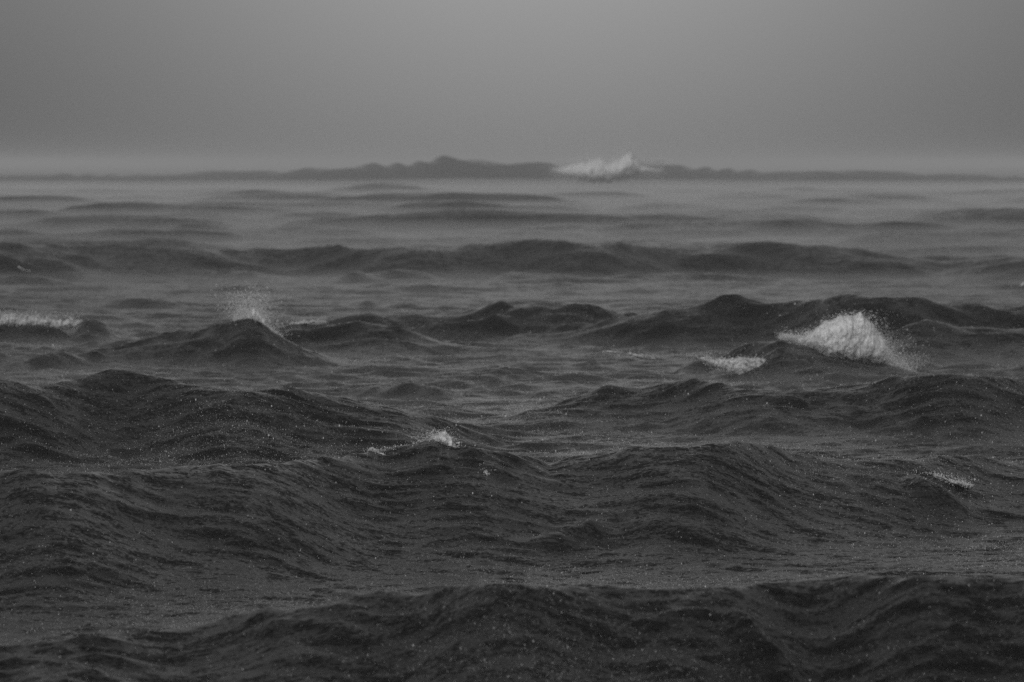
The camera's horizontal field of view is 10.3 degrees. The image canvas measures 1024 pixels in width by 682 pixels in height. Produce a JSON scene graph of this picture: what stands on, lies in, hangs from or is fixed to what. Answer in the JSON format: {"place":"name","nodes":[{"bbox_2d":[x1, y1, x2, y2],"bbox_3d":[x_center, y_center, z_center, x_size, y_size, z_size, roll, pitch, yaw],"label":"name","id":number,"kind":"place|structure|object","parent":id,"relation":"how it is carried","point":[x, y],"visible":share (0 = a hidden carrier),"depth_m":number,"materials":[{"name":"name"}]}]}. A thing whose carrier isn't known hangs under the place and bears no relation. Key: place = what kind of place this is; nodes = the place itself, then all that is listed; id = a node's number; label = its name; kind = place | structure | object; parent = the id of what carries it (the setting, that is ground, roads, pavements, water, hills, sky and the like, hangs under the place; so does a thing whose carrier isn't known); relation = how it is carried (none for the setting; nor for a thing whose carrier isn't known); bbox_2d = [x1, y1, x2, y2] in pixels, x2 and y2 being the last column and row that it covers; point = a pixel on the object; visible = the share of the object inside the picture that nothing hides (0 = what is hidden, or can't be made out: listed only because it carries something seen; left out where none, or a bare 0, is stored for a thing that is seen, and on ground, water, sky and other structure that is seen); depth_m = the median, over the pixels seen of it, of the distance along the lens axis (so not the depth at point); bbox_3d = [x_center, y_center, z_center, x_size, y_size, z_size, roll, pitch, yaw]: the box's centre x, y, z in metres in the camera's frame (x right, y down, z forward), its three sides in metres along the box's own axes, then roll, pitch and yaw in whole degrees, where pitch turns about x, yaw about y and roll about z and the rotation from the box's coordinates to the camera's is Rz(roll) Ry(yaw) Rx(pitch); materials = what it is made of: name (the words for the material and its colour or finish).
{"place":"outdoors","nodes":[
{"label":"outdoors","id":0,"kind":"place"},
{"bbox_2d":[0,156,1023,681],"bbox_3d":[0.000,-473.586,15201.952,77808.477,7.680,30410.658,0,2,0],"label":"sea","id":1,"kind":"structure","parent":0,"point":[356,254],"depth_m":89.96,"materials":[{"name":"black liquid"}]},
{"bbox_2d":[0,306,82,329],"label":"foam strip","id":2,"kind":"object","parent":1,"relation":"on","point":[6,319],"visible":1,"depth_m":147.22,"materials":[{"name":"white liquid"}]},
{"bbox_2d":[201,281,305,335],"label":"spray burst","id":3,"kind":"object","parent":1,"relation":"on","point":[253,313],"visible":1,"depth_m":129.09,"materials":[{"name":"liquid"}]},
{"bbox_2d":[291,305,325,324],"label":"foam crest","id":4,"kind":"object","parent":1,"relation":"on","point":[309,322],"visible":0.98,"depth_m":138.67,"materials":[{"name":"white liquid"}]},
{"bbox_2d":[361,432,393,454],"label":"foam line","id":5,"kind":"object","parent":1,"relation":"on","point":[373,450],"visible":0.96,"depth_m":69.36,"materials":[{"name":"white liquid"}]},
{"bbox_2d":[363,416,475,450],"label":"splash","id":6,"kind":"object","parent":1,"relation":"on","point":[444,437],"visible":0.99,"depth_m":69.70,"materials":[{"name":"liquid"}]},
{"bbox_2d":[0,293,1023,681],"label":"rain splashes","id":7,"kind":"object","parent":1,"relation":"on","point":[522,489],"visible":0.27,"depth_m":74.07,"materials":[{"name":"grey liquid"}]},
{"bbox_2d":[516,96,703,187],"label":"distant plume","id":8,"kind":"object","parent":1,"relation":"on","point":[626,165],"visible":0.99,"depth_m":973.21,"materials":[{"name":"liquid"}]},
{"bbox_2d":[601,342,675,358],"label":"foam streak","id":9,"kind":"object","parent":1,"relation":"on","point":[630,353],"visible":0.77,"depth_m":132.46,"materials":[{"name":"white liquid"}]},
{"bbox_2d":[690,349,770,374],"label":"foam apron","id":10,"kind":"object","parent":1,"relation":"on","point":[740,365],"visible":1,"depth_m":119.91,"materials":[{"name":"white liquid"}]},
{"bbox_2d":[774,308,934,371],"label":"breaking wave","id":11,"kind":"object","parent":1,"relation":"on","point":[857,336],"visible":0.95,"depth_m":121.22,"materials":[{"name":"liquid"}]},
{"bbox_2d":[911,464,991,488],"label":"foam patch","id":12,"kind":"object","parent":1,"relation":"on","point":[962,483],"visible":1,"depth_m":72.90,"materials":[{"name":"white liquid"}]},
{"bbox_2d":[0,0,1023,163],"label":"sky","id":13,"kind":"structure","parent":0,"point":[82,81],"materials":[{"name":"grey"}]}
]}

